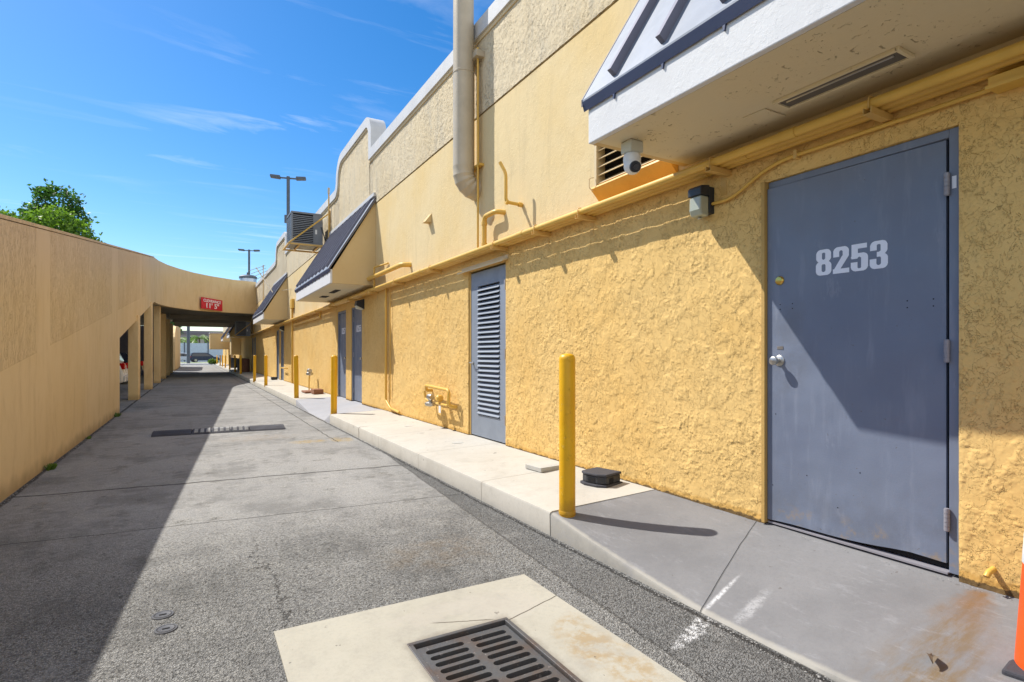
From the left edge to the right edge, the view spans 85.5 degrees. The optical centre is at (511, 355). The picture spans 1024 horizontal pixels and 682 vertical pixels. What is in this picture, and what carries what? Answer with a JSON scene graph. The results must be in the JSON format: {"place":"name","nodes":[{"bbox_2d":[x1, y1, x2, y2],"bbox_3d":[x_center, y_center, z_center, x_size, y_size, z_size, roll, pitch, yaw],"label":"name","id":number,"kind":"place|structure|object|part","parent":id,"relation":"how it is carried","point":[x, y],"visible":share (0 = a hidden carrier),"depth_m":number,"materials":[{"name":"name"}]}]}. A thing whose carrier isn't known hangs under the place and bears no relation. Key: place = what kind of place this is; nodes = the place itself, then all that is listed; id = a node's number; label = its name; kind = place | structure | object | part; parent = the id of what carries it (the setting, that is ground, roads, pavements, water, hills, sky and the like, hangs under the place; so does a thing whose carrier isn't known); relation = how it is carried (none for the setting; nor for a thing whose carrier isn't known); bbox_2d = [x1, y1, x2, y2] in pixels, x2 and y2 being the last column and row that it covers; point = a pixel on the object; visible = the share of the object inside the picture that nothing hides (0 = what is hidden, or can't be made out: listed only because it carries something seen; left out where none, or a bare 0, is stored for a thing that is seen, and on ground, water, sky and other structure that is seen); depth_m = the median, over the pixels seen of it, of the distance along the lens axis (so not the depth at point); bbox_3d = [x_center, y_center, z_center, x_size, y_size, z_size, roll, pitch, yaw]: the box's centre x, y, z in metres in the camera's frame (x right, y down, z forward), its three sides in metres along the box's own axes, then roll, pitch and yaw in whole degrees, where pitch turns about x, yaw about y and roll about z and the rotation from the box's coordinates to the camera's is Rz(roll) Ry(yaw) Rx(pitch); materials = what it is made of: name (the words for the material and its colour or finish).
{"place":"outdoors","nodes":[
{"label":"outdoors","id":0,"kind":"place"},
{"bbox_2d":[214,363,252,375],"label":"sidewalk","id":1,"kind":"structure","parent":0,"point":[237,372],"depth_m":41.98,"materials":[{"name":"concrete"}]},
{"bbox_2d":[229,355,230,369],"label":"bollard","id":2,"kind":"object","parent":1,"relation":"on","point":[229,362],"visible":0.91,"depth_m":41.98,"materials":[{"name":"metal"}]},
{"bbox_2d":[234,355,235,371],"bbox_3d":[-18.286,0.577,36.542,0.120,1.146,0.120,-1,0,21],"label":"bollard","id":3,"kind":"object","parent":1,"relation":"on","point":[234,363],"visible":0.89,"depth_m":36.50,"materials":[{"name":"metal"}]},
{"bbox_2d":[237,358,243,369],"bbox_3d":[-19.346,0.650,39.621,0.600,0.860,0.591,0,0,-30],"label":"barrel","id":4,"kind":"object","parent":1,"relation":"on","point":[238,363],"visible":0.42,"depth_m":39.34,"materials":[{"name":"brown plastic"}]},
{"bbox_2d":[242,358,249,371],"bbox_3d":[-17.201,0.650,35.664,0.560,0.860,0.551,0,0,-30],"label":"barrel","id":5,"kind":"object","parent":1,"relation":"on","point":[245,365],"visible":0.78,"depth_m":35.47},
{"bbox_2d":[231,358,236,367],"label":"barrel","id":6,"kind":"object","parent":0,"point":[232,362],"visible":0.45,"depth_m":46.70,"materials":[{"name":"black plastic"}]},
{"bbox_2d":[0,0,494,330],"label":"sky","id":7,"kind":"structure","parent":0,"point":[173,120],"materials":[{"name":"blue"}]},
{"bbox_2d":[238,373,330,405],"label":"sidewalk","id":8,"kind":"structure","parent":0,"point":[283,389],"depth_m":18.30,"materials":[{"name":"concrete"}]},
{"bbox_2d":[240,355,241,373],"bbox_3d":[-15.701,0.577,32.030,0.120,1.146,0.120,0,0,-18],"label":"bollard","id":9,"kind":"object","parent":8,"relation":"on","point":[240,364],"visible":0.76,"depth_m":32.00,"materials":[{"name":"metal"}]},
{"bbox_2d":[253,355,255,381],"bbox_3d":[-10.912,0.577,23.474,0.120,1.146,0.120,1,0,34],"label":"bollard","id":10,"kind":"object","parent":8,"relation":"on","point":[254,368],"visible":0.92,"depth_m":23.42,"materials":[{"name":"metal"}]},
{"bbox_2d":[264,355,267,386],"bbox_3d":[-8.904,0.577,20.030,0.120,1.146,0.120,0,-1,-4],"label":"bollard","id":11,"kind":"object","parent":8,"relation":"on","point":[265,370],"visible":0.96,"depth_m":19.99,"materials":[{"name":"metal"}]},
{"bbox_2d":[294,355,298,397],"bbox_3d":[-5.530,0.577,14.191,0.120,1.146,0.120,-1,0,-43],"label":"bollard","id":12,"kind":"object","parent":8,"relation":"on","point":[296,381],"visible":0.91,"depth_m":14.14,"materials":[{"name":"metal"}]},
{"bbox_2d":[306,368,312,389],"bbox_3d":[-6.064,0.736,16.586,0.200,0.668,0.220,0,0,-30],"label":"gas regulator","id":13,"kind":"object","parent":8,"relation":"on","point":[309,372],"visible":0.94,"depth_m":16.55,"materials":[{"name":"paint"}]},
{"bbox_2d":[311,388,323,393],"bbox_3d":[-5.399,1.005,15.342,0.260,0.130,0.440,0,0,-30],"label":"stone block","id":14,"kind":"object","parent":8,"relation":"on","point":[317,391],"depth_m":15.16,"materials":[{"name":"brown stone"}]},
{"bbox_2d":[0,363,834,681],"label":"road","id":15,"kind":"structure","parent":0,"point":[120,529],"depth_m":3.54,"materials":[{"name":"grey asphalt"}]},
{"bbox_2d":[44,463,57,470],"bbox_3d":[-5.133,1.234,6.162,0.103,0.072,0.232,0,0,-20],"label":"weed","id":16,"kind":"object","parent":15,"relation":"on","point":[51,466],"visible":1,"depth_m":6.14,"materials":[{"name":"green plant"}]},
{"bbox_2d":[0,214,179,502],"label":"wall","id":17,"kind":"structure","parent":15,"relation":"on","point":[76,311],"depth_m":7.09,"materials":[{"name":"paint"}]},
{"bbox_2d":[153,258,255,327],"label":"bridge","id":18,"kind":"structure","parent":17,"relation":"attached to","point":[179,293],"depth_m":30.74,"materials":[{"name":"paint"}]},
{"bbox_2d":[201,297,221,310],"bbox_3d":[-16.240,-2.750,29.983,0.036,0.600,1.900,0,0,3],"label":"clearance sign","id":19,"kind":"object","parent":18,"relation":"attached to","point":[211,304],"visible":1,"depth_m":29.90,"materials":[{"name":"red metal"}]},
{"bbox_2d":[120,354,127,382],"bbox_3d":[-15.164,0.420,17.711,4.790,1.700,1.920,0,0,-30],"label":"parked car","id":20,"kind":"object","parent":15,"relation":"on","point":[123,372],"visible":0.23,"depth_m":18.16,"materials":[{"name":"white paint"}]},
{"bbox_2d":[120,352,143,383],"bbox_3d":[-18.834,0.545,24.137,4.790,1.450,1.920,0,0,-30],"label":"parked car","id":21,"kind":"object","parent":15,"relation":"on","point":[124,356],"visible":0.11,"depth_m":24.47,"materials":[{"name":"paint"}]},
{"bbox_2d":[151,610,173,619],"bbox_3d":[-1.704,1.272,2.701,0.096,0.016,0.096,0,0,-30],"label":"utility cover","id":22,"kind":"object","parent":15,"relation":"on","point":[164,614],"visible":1,"depth_m":2.69,"materials":[{"name":"metal"}]},
{"bbox_2d":[154,624,177,634],"bbox_3d":[-1.602,1.272,2.563,0.096,0.016,0.096,0,0,-30],"label":"utility cover","id":23,"kind":"object","parent":15,"relation":"on","point":[164,629],"visible":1,"depth_m":2.55,"materials":[{"name":"metal"}]},
{"bbox_2d":[207,358,218,364],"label":"shrub","id":24,"kind":"object","parent":15,"relation":"on","point":[211,361],"visible":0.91,"depth_m":70.22,"materials":[{"name":"green plant"}]},
{"bbox_2d":[151,424,284,436],"bbox_3d":[-4.846,1.239,9.232,1.928,0.058,0.500,0,0,-28],"label":"speed bump","id":25,"kind":"object","parent":15,"relation":"on","point":[215,430],"visible":1,"depth_m":9.07,"materials":[{"name":"black rubber"}]},
{"bbox_2d":[296,396,381,422],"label":"sidewalk ramp","id":26,"kind":"structure","parent":15,"relation":"on","point":[320,408],"depth_m":12.43,"materials":[{"name":"grey paint"}]},
{"bbox_2d":[331,355,336,413],"bbox_3d":[-3.354,0.577,10.433,0.120,1.146,0.120,1,1,9],"label":"bollard","id":27,"kind":"object","parent":26,"relation":"on","point":[333,384],"visible":0.88,"depth_m":10.38,"materials":[{"name":"metal"}]},
{"bbox_2d":[274,574,684,681],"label":"drain apron","id":28,"kind":"object","parent":15,"relation":"on","point":[370,645],"visible":0.9,"depth_m":2.49,"materials":[{"name":"concrete"}]},
{"bbox_2d":[407,617,582,681],"bbox_3d":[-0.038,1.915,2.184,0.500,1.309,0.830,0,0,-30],"label":"drain grate","id":29,"kind":"object","parent":28,"relation":"in","point":[505,649],"visible":0.92,"depth_m":2.34,"materials":[{"name":"metal"}]},
{"bbox_2d":[0,381,1009,681],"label":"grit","id":30,"kind":"object","parent":15,"relation":"on","point":[478,503],"visible":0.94,"depth_m":4.08,"materials":[{"name":"grey gravel"}]},
{"bbox_2d":[330,410,654,534],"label":"sidewalk","id":31,"kind":"structure","parent":0,"point":[497,474],"depth_m":5.59,"materials":[{"name":"concrete"}]},
{"bbox_2d":[525,461,558,471],"bbox_3d":[0.301,1.055,5.239,0.260,0.042,0.240,0,0,-36],"label":"paver","id":32,"kind":"object","parent":31,"relation":"on","point":[545,466],"visible":0.8,"depth_m":5.18,"materials":[{"name":"beige concrete"}]},
{"bbox_2d":[580,467,622,487],"bbox_3d":[0.737,1.024,4.632,0.265,0.108,0.276,0,0,-44],"label":"bait station","id":33,"kind":"object","parent":31,"relation":"on","point":[597,477],"visible":1,"depth_m":4.55,"materials":[{"name":"black plastic"}]},
{"bbox_2d":[550,490,1022,681],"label":"sidewalk ramp","id":34,"kind":"structure","parent":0,"point":[832,610],"depth_m":2.72,"materials":[{"name":"grey paint"}]},
{"bbox_2d":[559,354,575,517],"bbox_3d":[0.386,0.562,3.871,0.120,1.146,0.120,0,0,-30],"label":"bollard","id":35,"kind":"object","parent":34,"relation":"on","point":[567,436],"visible":0.98,"depth_m":3.82,"materials":[{"name":"metal"}]},
{"bbox_2d":[926,652,938,663],"bbox_3d":[1.624,1.166,2.137,0.040,0.033,0.100,0,0,37],"label":"dead leaf","id":36,"kind":"object","parent":34,"relation":"on","point":[933,658],"visible":1,"depth_m":2.12,"materials":[{"name":"brown plant"}]},
{"bbox_2d":[1002,538,1023,681],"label":"traffic cone","id":37,"kind":"object","parent":34,"relation":"on","point":[1014,668],"visible":0.99,"depth_m":2.05,"materials":[{"name":"orange plastic"}]},
{"label":"pavement","id":38,"kind":"structure","parent":0,"visible":0},
{"bbox_2d":[187,327,189,362],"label":"utility pole","id":39,"kind":"object","parent":38,"relation":"on","point":[188,344],"visible":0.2,"depth_m":85.30,"materials":[{"name":"metal"}]},
{"label":"ground","id":40,"kind":"structure","parent":0,"visible":0},
{"bbox_2d":[0,206,15,217],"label":"broadleaf tree","id":41,"kind":"object","parent":40,"relation":"on","point":[4,212],"visible":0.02,"depth_m":39.18,"materials":[{"name":"green plant"}]},
{"bbox_2d":[14,178,99,229],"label":"broadleaf tree","id":42,"kind":"object","parent":40,"relation":"on","point":[50,190],"visible":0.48,"depth_m":42.51,"materials":[{"name":"green plant"}]},
{"bbox_2d":[11,203,104,242],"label":"broadleaf tree","id":43,"kind":"object","parent":40,"relation":"on","point":[69,223],"visible":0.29,"depth_m":40.22,"materials":[{"name":"green plant"}]},
{"bbox_2d":[180,353,191,361],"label":"parked car","id":44,"kind":"object","parent":40,"relation":"on","point":[183,356],"visible":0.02,"depth_m":99.93,"materials":[{"name":"silver metal"}]},
{"bbox_2d":[190,335,208,342],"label":"palm tree","id":45,"kind":"object","parent":40,"relation":"on","point":[197,338],"visible":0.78,"depth_m":113.00,"materials":[{"name":"green plant"}]},
{"bbox_2d":[180,342,222,361],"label":"fence","id":46,"kind":"object","parent":40,"relation":"on","point":[199,347],"visible":0.12,"depth_m":108.07,"materials":[{"name":"metal"}]},
{"bbox_2d":[180,331,222,342],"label":"building","id":47,"kind":"structure","parent":40,"relation":"on","point":[196,333],"depth_m":147.63,"materials":[{"name":"grey concrete"}]},
{"bbox_2d":[190,353,219,361],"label":"parked car","id":48,"kind":"object","parent":40,"relation":"on","point":[195,357],"visible":0.56,"depth_m":96.88,"materials":[{"name":"paint"}]},
{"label":"window","id":49,"kind":"part","parent":48,"relation":"part of","materials":[{"name":"black glass"}]},
{"bbox_2d":[221,0,1023,598],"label":"shop building","id":50,"kind":"structure","parent":40,"relation":"on","point":[827,342],"depth_m":3.53,"materials":[{"name":"paint"}]},
{"bbox_2d":[209,332,229,348],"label":"wall bay","id":51,"kind":"object","parent":50,"relation":"attached to","point":[215,342],"depth_m":58.30,"materials":[{"name":"paint"}]},
{"bbox_2d":[229,332,240,354],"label":"enclosure","id":52,"kind":"object","parent":50,"relation":"attached to","point":[235,346],"visible":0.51,"depth_m":44.39,"materials":[{"name":"paint"}]},
{"bbox_2d":[233,321,253,337],"bbox_3d":[-16.961,-1.629,34.939,1.124,1.098,1.208,0,0,-30],"label":"unit bracket","id":53,"kind":"object","parent":50,"relation":"attached to","point":[244,328],"visible":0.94,"depth_m":34.60,"materials":[{"name":"metal"}]},
{"bbox_2d":[235,321,251,335],"bbox_3d":[-16.902,-1.647,34.914,1.013,0.928,0.931,0,0,-30],"label":"ac condenser","id":54,"kind":"object","parent":53,"relation":"on","point":[240,326],"visible":0.91,"depth_m":34.53,"materials":[{"name":"metal"}]},
{"bbox_2d":[239,275,256,282],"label":"water tank","id":55,"kind":"object","parent":50,"relation":"on","point":[252,278],"visible":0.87,"depth_m":43.39,"materials":[{"name":"silver metal"}]},
{"bbox_2d":[238,249,259,274],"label":"lamp post","id":56,"kind":"object","parent":50,"relation":"on","point":[248,272],"visible":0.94,"depth_m":48.38,"materials":[{"name":"metal"}]},
{"bbox_2d":[252,338,252,370],"bbox_3d":[-16.499,-0.022,35.374,0.088,2.154,0.918,0,0,-30],"label":"door","id":57,"kind":"structure","parent":50,"relation":"in","point":[252,338],"depth_m":35.72,"materials":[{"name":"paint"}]},
{"bbox_2d":[254,337,255,354],"bbox_3d":[-15.770,-0.022,34.098,0.088,2.154,0.938,0,0,-30],"label":"door","id":58,"kind":"structure","parent":50,"relation":"in","point":[254,337],"depth_m":34.39,"materials":[{"name":"paint"}]},
{"bbox_2d":[249,266,288,295],"bbox_3d":[-9.533,-2.961,22.513,3.523,1.785,0.759,0,0,40],"label":"aerial","id":59,"kind":"object","parent":50,"relation":"attached to","point":[263,278],"visible":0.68,"depth_m":23.23,"materials":[{"name":"paint"}]},
{"bbox_2d":[277,330,278,377],"bbox_3d":[-10.363,-0.022,24.599,0.120,2.154,0.918,0,0,-30],"label":"door","id":60,"kind":"structure","parent":50,"relation":"in","point":[278,330],"depth_m":24.76,"materials":[{"name":"paint"}]},
{"bbox_2d":[281,331,283,379],"bbox_3d":[-9.634,-0.022,23.322,0.120,2.154,0.938,0,0,-30],"label":"door","id":61,"kind":"structure","parent":50,"relation":"in","point":[282,332],"depth_m":23.61,"materials":[{"name":"paint"}]},
{"bbox_2d":[270,174,305,222],"bbox_3d":[-11.572,-6.190,28.630,1.720,6.119,0.340,0,0,-16],"label":"lamp post","id":62,"kind":"object","parent":50,"relation":"on","point":[288,178],"visible":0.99,"depth_m":28.56,"materials":[{"name":"metal"}]},
{"bbox_2d":[291,308,292,382],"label":"pipe","id":63,"kind":"object","parent":50,"relation":"attached to","point":[291,346],"visible":0.94,"depth_m":20.53,"materials":[{"name":"metal"}]},
{"bbox_2d":[290,299,293,308],"bbox_3d":[-8.161,-1.905,20.559,0.099,0.350,0.400,0,0,-30],"label":"junction box","id":64,"kind":"object","parent":50,"relation":"attached to","point":[291,303],"visible":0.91,"depth_m":20.39,"materials":[{"name":"paint"}]},
{"bbox_2d":[282,210,330,252],"bbox_3d":[-5.648,-3.375,15.183,1.070,1.050,1.156,0,0,-30],"label":"unit bracket","id":65,"kind":"object","parent":50,"relation":"attached to","point":[296,247],"visible":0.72,"depth_m":14.85,"materials":[{"name":"metal"}]},
{"bbox_2d":[287,211,325,250],"bbox_3d":[-5.587,-3.396,15.160,0.973,0.885,0.890,0,0,-30],"label":"ac condenser","id":66,"kind":"object","parent":65,"relation":"on","point":[298,222],"visible":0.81,"depth_m":14.84,"materials":[{"name":"metal"}]},
{"bbox_2d":[293,312,320,325],"bbox_3d":[-6.765,-1.147,18.117,0.050,0.165,5.025,0,0,-30],"label":"pipe","id":67,"kind":"object","parent":50,"relation":"attached to","point":[309,320],"visible":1,"depth_m":17.19,"materials":[{"name":"metal"}]},
{"bbox_2d":[328,188,329,236],"bbox_3d":[-4.920,-3.560,14.867,0.063,1.860,0.063,0,0,-30],"label":"conduit mast","id":68,"kind":"object","parent":50,"relation":"attached to","point":[328,210],"visible":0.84,"depth_m":14.85,"materials":[{"name":"metal"}]},
{"bbox_2d":[338,310,345,396],"bbox_3d":[-4.214,-0.022,13.831,0.120,2.154,0.918,0,0,-30],"label":"door","id":69,"kind":"structure","parent":50,"relation":"in","point":[341,315],"depth_m":13.95,"materials":[{"name":"paint"}]},
{"bbox_2d":[352,307,361,401],"bbox_3d":[-3.485,-0.022,12.554,0.120,2.154,0.938,0,0,-30],"label":"door","id":70,"kind":"structure","parent":50,"relation":"in","point":[356,314],"depth_m":12.73,"materials":[{"name":"paint"}]},
{"bbox_2d":[354,299,363,309],"bbox_3d":[-3.300,-1.094,11.969,0.177,0.228,0.180,0,0,-30],"label":"wall lamp","id":71,"kind":"object","parent":50,"relation":"attached to","point":[358,304],"visible":1,"depth_m":11.90,"materials":[{"name":"black plastic"}]},
{"bbox_2d":[367,288,377,299],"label":"pipe bracket","id":72,"kind":"object","parent":50,"relation":"attached to","point":[368,292],"visible":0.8,"depth_m":10.96,"materials":[{"name":"metal"}]},
{"bbox_2d":[373,262,388,286],"bbox_3d":[-2.532,-1.518,10.683,0.032,0.456,0.671,0,0,-37],"label":"pipe","id":73,"kind":"object","parent":50,"relation":"attached to","point":[374,271],"visible":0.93,"depth_m":10.93,"materials":[{"name":"metal"}]},
{"bbox_2d":[367,262,411,280],"bbox_3d":[-2.394,-1.530,10.418,0.218,0.084,2.584,0,0,-30],"label":"pipe","id":74,"kind":"object","parent":50,"relation":"attached to","point":[390,269],"visible":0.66,"depth_m":9.81,"materials":[{"name":"metal"}]},
{"bbox_2d":[390,291,390,398],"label":"pipe","id":75,"kind":"object","parent":50,"relation":"attached to","point":[390,344],"visible":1,"depth_m":10.25,"materials":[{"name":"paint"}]},
{"bbox_2d":[385,289,399,413],"bbox_3d":[-2.187,-0.109,10.100,0.044,2.281,0.813,0,0,-30],"label":"pipe","id":76,"kind":"object","parent":50,"relation":"attached to","point":[391,408],"visible":1,"depth_m":10.41,"materials":[{"name":"metal"}]},
{"bbox_2d":[392,279,404,291],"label":"pipe bracket","id":77,"kind":"object","parent":50,"relation":"attached to","point":[396,283],"visible":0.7,"depth_m":9.56,"materials":[{"name":"metal"}]},
{"bbox_2d":[423,213,431,223],"bbox_3d":[-1.316,-2.119,8.576,0.100,0.138,0.140,0,0,-30],"label":"vent hood","id":78,"kind":"object","parent":50,"relation":"attached to","point":[428,220],"visible":1,"depth_m":8.54,"materials":[{"name":"paint"}]},
{"bbox_2d":[427,265,441,279],"bbox_3d":[-1.150,-1.210,8.169,0.215,0.220,0.091,0,0,-30],"label":"pipe bracket","id":79,"kind":"object","parent":50,"relation":"attached to","point":[435,271],"visible":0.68,"depth_m":8.15,"materials":[{"name":"metal"}]},
{"bbox_2d":[423,384,456,412],"bbox_3d":[-1.084,0.629,8.053,0.255,0.383,0.984,0,0,-30],"label":"gas regulator","id":80,"kind":"object","parent":50,"relation":"attached to","point":[428,398],"visible":1,"depth_m":7.96,"materials":[{"name":"paint"}]},
{"bbox_2d":[453,0,481,200],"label":"flue duct","id":81,"kind":"object","parent":50,"relation":"attached to","point":[465,179],"visible":0.94,"depth_m":6.96,"materials":[{"name":"metal"}]},
{"bbox_2d":[474,65,476,178],"bbox_3d":[-0.475,-3.004,7.128,0.152,1.651,0.072,0,0,34],"label":"pipe","id":82,"kind":"object","parent":50,"relation":"attached to","point":[474,119],"visible":0.22,"depth_m":7.16,"materials":[{"name":"metal"}]},
{"bbox_2d":[477,47,478,247],"bbox_3d":[-0.432,-2.600,7.008,0.028,2.580,0.028,0,0,-30],"label":"pipe","id":83,"kind":"object","parent":50,"relation":"attached to","point":[477,151],"visible":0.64,"depth_m":7.00,"materials":[{"name":"metal"}]},
{"bbox_2d":[472,48,484,66],"bbox_3d":[-0.477,-3.790,7.086,0.120,0.080,0.340,0,0,-30],"label":"pipe clamp","id":84,"kind":"object","parent":50,"relation":"attached to","point":[478,53],"visible":0.48,"depth_m":6.96,"materials":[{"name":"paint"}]},
{"bbox_2d":[474,163,483,170],"bbox_3d":[-0.455,-2.405,7.099,0.070,0.030,0.300,0,0,-30],"label":"pipe clamp","id":85,"kind":"object","parent":50,"relation":"attached to","point":[480,165],"visible":0.51,"depth_m":7.02,"materials":[{"name":"metal"}]},
{"bbox_2d":[457,254,508,442],"bbox_3d":[-0.346,-0.057,6.988,0.190,2.225,1.280,0,0,-30],"label":"door","id":86,"kind":"structure","parent":50,"relation":"in","point":[487,288],"depth_m":6.95,"materials":[{"name":"paint"}]},
{"bbox_2d":[481,209,505,245],"bbox_3d":[-0.233,-1.508,6.635,0.129,0.435,0.434,0,0,-44],"label":"pipe","id":87,"kind":"object","parent":50,"relation":"attached to","point":[484,221],"visible":0.93,"depth_m":6.75,"materials":[{"name":"metal"}]},
{"bbox_2d":[490,241,507,261],"bbox_3d":[-0.159,-1.210,6.433,0.215,0.220,0.091,0,0,-30],"label":"pipe bracket","id":88,"kind":"object","parent":50,"relation":"attached to","point":[504,249],"visible":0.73,"depth_m":6.39,"materials":[{"name":"metal"}]},
{"bbox_2d":[499,161,522,206],"bbox_3d":[0.000,-1.892,6.122,0.294,0.494,0.091,0,0,-13],"label":"pipe","id":89,"kind":"object","parent":50,"relation":"attached to","point":[518,204],"visible":1,"depth_m":6.08,"materials":[{"name":"metal"}]},
{"bbox_2d":[531,225,550,248],"bbox_3d":[0.288,-1.210,5.651,0.215,0.220,0.091,0,0,-30],"label":"pipe bracket","id":90,"kind":"object","parent":50,"relation":"attached to","point":[542,233],"visible":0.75,"depth_m":5.63,"materials":[{"name":"metal"}]},
{"bbox_2d":[575,208,596,235],"bbox_3d":[0.655,-1.210,5.008,0.215,0.220,0.091,0,0,-30],"label":"pipe bracket","id":91,"kind":"object","parent":50,"relation":"attached to","point":[592,219],"visible":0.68,"depth_m":4.99,"materials":[{"name":"metal"}]},
{"bbox_2d":[239,40,1023,338],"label":"conduit","id":92,"kind":"object","parent":50,"relation":"attached to","point":[1014,50],"visible":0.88,"depth_m":3.21,"materials":[{"name":"metal"}]},
{"bbox_2d":[621,139,642,174],"bbox_3d":[0.796,-1.296,3.645,0.119,0.215,0.135,0,0,-30],"label":"security camera","id":93,"kind":"object","parent":50,"relation":"attached to","point":[631,150],"visible":1,"depth_m":3.61,"materials":[{"name":"beige plastic"}]},
{"bbox_2d":[241,54,1023,338],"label":"conduit","id":94,"kind":"object","parent":50,"relation":"attached to","point":[1006,63],"visible":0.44,"depth_m":3.27,"materials":[{"name":"metal"}]},
{"bbox_2d":[242,61,1023,338],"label":"conduit","id":95,"kind":"object","parent":50,"relation":"attached to","point":[910,103],"visible":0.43,"depth_m":3.35,"materials":[{"name":"metal"}]},
{"bbox_2d":[589,145,677,200],"bbox_3d":[0.960,-1.617,4.533,0.151,0.515,0.920,0,0,-30],"label":"wall vent","id":96,"kind":"object","parent":50,"relation":"attached to","point":[611,177],"depth_m":4.70,"materials":[{"name":"metal"}]},
{"bbox_2d":[688,185,713,219],"bbox_3d":[1.332,-1.068,3.893,0.144,0.232,0.116,0,0,-30],"label":"wall lamp","id":97,"kind":"object","parent":50,"relation":"attached to","point":[701,200],"visible":1,"depth_m":3.85,"materials":[{"name":"black plastic"}]},
{"bbox_2d":[705,157,731,195],"bbox_3d":[1.379,-1.210,3.741,0.215,0.220,0.091,0,0,-30],"label":"pipe bracket","id":98,"kind":"object","parent":50,"relation":"attached to","point":[724,173],"visible":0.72,"depth_m":3.73,"materials":[{"name":"metal"}]},
{"bbox_2d":[793,149,800,159],"bbox_3d":[1.712,-1.204,3.327,0.045,0.052,0.024,0,0,-30],"label":"conduit clamp","id":99,"kind":"object","parent":50,"relation":"attached to","point":[795,156],"visible":0.95,"depth_m":3.32,"materials":[{"name":"metal"}]},
{"bbox_2d":[711,89,991,204],"bbox_3d":[1.791,-1.130,3.176,0.023,0.173,1.580,0,0,-30],"label":"conduit","id":100,"kind":"object","parent":50,"relation":"attached to","point":[896,121],"visible":0.93,"depth_m":2.98,"materials":[{"name":"metal"}]},
{"bbox_2d":[761,126,958,574],"bbox_3d":[1.904,-0.018,3.114,0.204,2.167,1.045,0,0,-30],"label":"door","id":101,"kind":"structure","parent":50,"relation":"in","point":[860,254],"depth_m":3.02,"materials":[{"name":"paint"}]},
{"bbox_2d":[863,96,893,149],"bbox_3d":[1.875,-1.210,2.872,0.215,0.220,0.091,0,0,-30],"label":"pipe bracket","id":102,"kind":"object","parent":50,"relation":"attached to","point":[878,116],"visible":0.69,"depth_m":2.84,"materials":[{"name":"metal"}]},
{"bbox_2d":[983,566,996,578],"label":"pipe","id":103,"kind":"object","parent":50,"relation":"attached to","point":[989,572],"visible":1,"depth_m":2.50,"materials":[{"name":"metal"}]},
{"bbox_2d":[985,65,1023,93],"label":"cable trunking","id":104,"kind":"object","parent":50,"relation":"attached to","point":[1011,79],"visible":1,"depth_m":2.42,"materials":[{"name":"paint"}]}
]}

